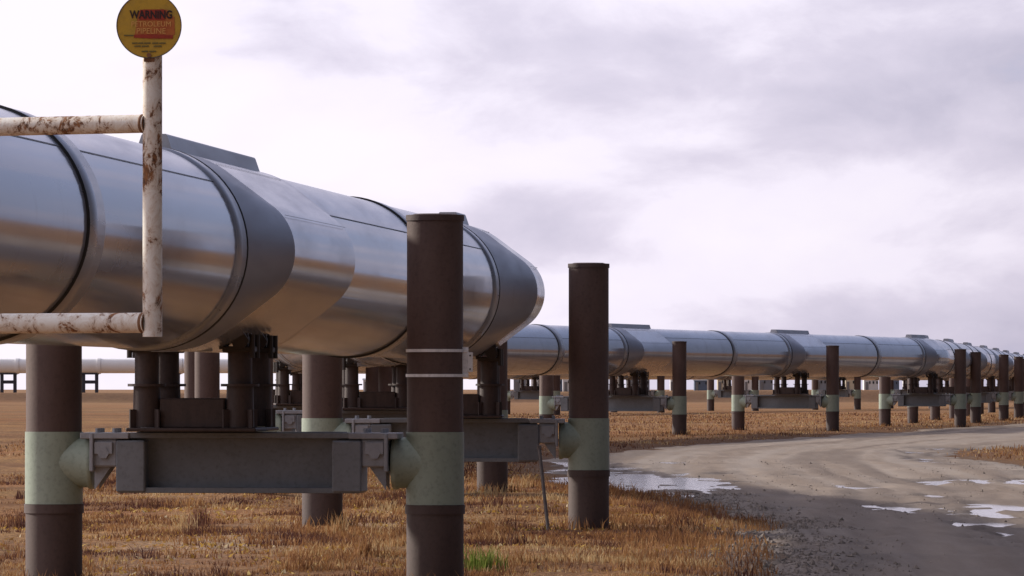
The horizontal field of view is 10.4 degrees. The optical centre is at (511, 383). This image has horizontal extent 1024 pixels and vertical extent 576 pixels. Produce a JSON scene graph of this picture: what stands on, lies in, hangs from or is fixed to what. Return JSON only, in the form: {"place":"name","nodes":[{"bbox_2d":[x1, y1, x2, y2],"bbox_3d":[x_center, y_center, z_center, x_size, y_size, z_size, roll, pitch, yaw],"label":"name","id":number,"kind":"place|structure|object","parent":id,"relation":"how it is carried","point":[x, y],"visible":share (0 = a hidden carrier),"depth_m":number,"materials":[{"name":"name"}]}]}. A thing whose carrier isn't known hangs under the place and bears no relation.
{"place":"outdoors","nodes":[
{"label":"outdoors","id":0,"kind":"place"},
{"bbox_2d":[0,390,1023,575],"bbox_3d":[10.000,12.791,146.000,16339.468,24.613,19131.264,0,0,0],"label":"ground","id":1,"kind":"structure","parent":0,"point":[107,410],"depth_m":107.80,"materials":[{"name":"brown plant"}]},
{"bbox_2d":[0,373,17,392],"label":"trestle","id":2,"kind":"object","parent":1,"relation":"on","point":[3,381],"visible":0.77,"depth_m":599.82,"materials":[{"name":"black metal"}]},
{"bbox_2d":[0,358,227,373],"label":"white pipeline","id":3,"kind":"object","parent":2,"relation":"on","point":[97,365],"visible":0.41,"depth_m":599.32,"materials":[{"name":"paint"}]},
{"bbox_2d":[0,56,161,336],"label":"pipe gate","id":4,"kind":"structure","parent":1,"relation":"on","point":[147,321],"depth_m":25.99,"materials":[{"name":"white metal"}]},
{"bbox_2d":[116,0,181,61],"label":"warning sign","id":5,"kind":"object","parent":4,"relation":"attached to","point":[148,30],"visible":1,"depth_m":25.94,"materials":[{"name":"yellow metal"}]},
{"bbox_2d":[82,373,98,392],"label":"trestle","id":6,"kind":"object","parent":1,"relation":"on","point":[84,381],"visible":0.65,"depth_m":599.82,"materials":[{"name":"black metal"}]},
{"bbox_2d":[184,502,217,525],"bbox_3d":[-3.549,1.491,64.073,0.412,0.315,0.490,0,0,0],"label":"grass tuft","id":7,"kind":"object","parent":1,"relation":"on","point":[200,519],"visible":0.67,"depth_m":64.03,"materials":[{"name":"brown plant"}]},
{"bbox_2d":[184,352,273,402],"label":"pipe support","id":8,"kind":"object","parent":1,"relation":"on","point":[189,373],"depth_m":120.75,"materials":[{"name":"brown metal"}]},
{"bbox_2d":[24,213,472,575],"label":"pipe support","id":9,"kind":"object","parent":1,"relation":"on","point":[67,459],"visible":0.91,"depth_m":45.45,"materials":[{"name":"brown metal"}]},
{"bbox_2d":[0,105,1023,431],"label":"pipeline","id":10,"kind":"object","parent":9,"relation":"on","point":[260,269],"visible":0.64,"depth_m":45.15,"materials":[{"name":"metal"}]},
{"bbox_2d":[195,352,391,431],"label":"pipe support","id":11,"kind":"object","parent":1,"relation":"on","point":[207,374],"visible":0.01,"depth_m":101.68,"materials":[{"name":"brown metal"}]},
{"bbox_2d":[362,378,365,391],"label":"building","id":12,"kind":"structure","parent":1,"relation":"on","point":[364,384],"depth_m":1500.00,"materials":[{"name":"metal"}]},
{"bbox_2d":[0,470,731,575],"bbox_3d":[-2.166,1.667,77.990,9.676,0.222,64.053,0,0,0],"label":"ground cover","id":13,"kind":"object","parent":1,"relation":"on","point":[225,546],"visible":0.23,"depth_m":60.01,"materials":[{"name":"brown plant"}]},
{"bbox_2d":[366,367,378,391],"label":"pipe support","id":14,"kind":"object","parent":1,"relation":"on","point":[372,379],"depth_m":140.67,"materials":[{"name":"brown metal"}]},
{"bbox_2d":[252,341,507,493],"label":"pipe support","id":15,"kind":"object","parent":1,"relation":"on","point":[286,420],"visible":0.15,"depth_m":83.92,"materials":[{"name":"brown metal"}]},
{"bbox_2d":[302,263,609,529],"bbox_3d":[-0.645,0.669,63.867,3.529,4.102,0.554,0,0,1],"label":"pipe support","id":16,"kind":"object","parent":1,"relation":"on","point":[584,439],"visible":0.69,"depth_m":63.70,"materials":[{"name":"brown metal"}]},
{"bbox_2d":[464,545,508,571],"bbox_3d":[-0.273,1.583,51.032,0.558,0.294,0.502,0,0,41],"label":"grass tuft","id":17,"kind":"object","parent":1,"relation":"on","point":[486,561],"visible":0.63,"depth_m":50.97,"materials":[{"name":"green plant"}]},
{"bbox_2d":[514,379,529,390],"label":"building","id":18,"kind":"structure","parent":1,"relation":"on","point":[517,383],"depth_m":1500.00,"materials":[{"name":"metal"}]},
{"bbox_2d":[507,375,559,414],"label":"pipe support","id":19,"kind":"object","parent":1,"relation":"on","point":[529,395],"visible":0.32,"depth_m":319.90,"materials":[{"name":"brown metal"}]},
{"bbox_2d":[537,445,549,530],"bbox_3d":[0.356,1.231,62.402,0.056,1.092,0.458,0,0,-15],"label":"stake","id":20,"kind":"object","parent":1,"relation":"on","point":[543,486],"visible":0.79,"depth_m":62.42,"materials":[{"name":"grey metal"}]},
{"bbox_2d":[563,379,568,391],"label":"building","id":21,"kind":"structure","parent":1,"relation":"on","point":[565,385],"depth_m":1520.00,"materials":[{"name":"metal"}]},
{"bbox_2d":[539,341,686,434],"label":"pipe support","id":22,"kind":"object","parent":1,"relation":"on","point":[550,402],"visible":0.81,"depth_m":180.45,"materials":[{"name":"brown metal"}]},
{"bbox_2d":[610,376,664,412],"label":"pipe support","id":23,"kind":"object","parent":1,"relation":"on","point":[660,391],"visible":0.21,"depth_m":339.37,"materials":[{"name":"brown metal"}]},
{"bbox_2d":[626,380,649,389],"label":"building","id":24,"kind":"structure","parent":1,"relation":"on","point":[648,383],"depth_m":1560.00,"materials":[{"name":"metal"}]},
{"bbox_2d":[694,380,706,390],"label":"building","id":25,"kind":"structure","parent":1,"relation":"on","point":[700,385],"depth_m":1520.00,"materials":[{"name":"metal"}]},
{"bbox_2d":[717,380,727,389],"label":"building","id":26,"kind":"structure","parent":1,"relation":"on","point":[719,384],"depth_m":1580.00,"materials":[{"name":"metal"}]},
{"bbox_2d":[707,376,758,410],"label":"pipe support","id":27,"kind":"object","parent":1,"relation":"on","point":[712,393],"visible":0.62,"depth_m":360.02,"materials":[{"name":"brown metal"}]},
{"bbox_2d":[744,380,751,389],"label":"building","id":28,"kind":"structure","parent":1,"relation":"on","point":[747,384],"depth_m":1500.00,"materials":[{"name":"metal"}]},
{"bbox_2d":[759,380,772,389],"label":"building","id":29,"kind":"structure","parent":1,"relation":"on","point":[765,384],"depth_m":1540.00,"materials":[{"name":"metal"}]},
{"bbox_2d":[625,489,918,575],"bbox_3d":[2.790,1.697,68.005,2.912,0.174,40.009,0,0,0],"label":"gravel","id":30,"kind":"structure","parent":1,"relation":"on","point":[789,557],"depth_m":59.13,"materials":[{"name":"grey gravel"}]},
{"bbox_2d":[731,345,838,430],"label":"pipe support","id":31,"kind":"object","parent":1,"relation":"on","point":[828,401],"visible":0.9,"depth_m":200.73,"materials":[{"name":"brown metal"}]},
{"bbox_2d":[818,380,825,389],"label":"building","id":32,"kind":"structure","parent":1,"relation":"on","point":[821,384],"depth_m":1500.00,"materials":[{"name":"metal"}]},
{"bbox_2d":[812,377,860,409],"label":"pipe support","id":33,"kind":"object","parent":1,"relation":"on","point":[856,392],"visible":0.54,"depth_m":379.40,"materials":[{"name":"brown metal"}]},
{"bbox_2d":[463,375,948,390],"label":"pipeline","id":34,"kind":"object","parent":33,"relation":"on","point":[528,387],"visible":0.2,"depth_m":354.17,"materials":[{"name":"metal"}]},
{"bbox_2d":[845,380,853,389],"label":"building","id":35,"kind":"structure","parent":1,"relation":"on","point":[849,384],"depth_m":1480.00,"materials":[{"name":"metal"}]},
{"bbox_2d":[863,380,877,389],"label":"building","id":36,"kind":"structure","parent":1,"relation":"on","point":[870,384],"depth_m":1540.00,"materials":[{"name":"metal"}]},
{"bbox_2d":[894,380,898,389],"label":"building","id":37,"kind":"structure","parent":1,"relation":"on","point":[896,384],"depth_m":1500.00,"materials":[{"name":"metal"}]},
{"bbox_2d":[891,380,929,408],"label":"pipe support","id":38,"kind":"object","parent":1,"relation":"on","point":[900,391],"visible":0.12,"depth_m":400.06,"materials":[{"name":"metal"}]},
{"bbox_2d":[879,349,966,426],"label":"pipe support","id":39,"kind":"object","parent":1,"relation":"on","point":[888,399],"visible":0.78,"depth_m":220.70,"materials":[{"name":"brown metal"}]},
{"bbox_2d":[907,352,980,422],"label":"pipe support","id":40,"kind":"object","parent":1,"relation":"on","point":[973,398],"visible":0.51,"depth_m":240.68,"materials":[{"name":"brown metal"}]},
{"bbox_2d":[930,354,1008,420],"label":"pipe support","id":41,"kind":"object","parent":1,"relation":"on","point":[1001,397],"visible":0.41,"depth_m":261.62,"materials":[{"name":"brown metal"}]},
{"bbox_2d":[981,379,983,413],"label":"pipe support","id":42,"kind":"object","parent":1,"relation":"on","point":[982,404],"depth_m":321.99,"materials":[{"name":"brown metal"}]},
{"bbox_2d":[949,357,1022,417],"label":"pipe support","id":43,"kind":"object","parent":1,"relation":"on","point":[1016,396],"visible":0.39,"depth_m":281.61,"materials":[{"name":"brown metal"}]},
{"bbox_2d":[988,379,995,411],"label":"pipe support","id":44,"kind":"object","parent":1,"relation":"on","point":[992,407],"depth_m":342.00,"materials":[{"name":"brown metal"}]},
{"bbox_2d":[966,358,1023,415],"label":"pipe support","id":45,"kind":"object","parent":1,"relation":"on","point":[967,404],"visible":0.07,"depth_m":301.94,"materials":[{"name":"brown metal"}]},
{"bbox_2d":[0,0,1023,389],"label":"sky","id":46,"kind":"structure","parent":0,"point":[820,167],"materials":[{"name":"white"}]},
{"bbox_2d":[544,461,739,498],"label":"water","id":47,"kind":"structure","parent":0,"point":[648,481],"depth_m":98.91,"materials":[{"name":"grey liquid"}]},
{"bbox_2d":[542,424,1023,575],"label":"road","id":48,"kind":"structure","parent":0,"point":[928,544],"depth_m":89.56,"materials":[{"name":"grey gravel"}]},
{"bbox_2d":[835,480,1023,535],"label":"water","id":49,"kind":"structure","parent":0,"point":[991,513],"depth_m":78.53,"materials":[{"name":"grey liquid"}]},
{"bbox_2d":[906,448,952,462],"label":"water","id":50,"kind":"structure","parent":0,"point":[925,459],"depth_m":128.76,"materials":[{"name":"grey liquid"}]}
]}

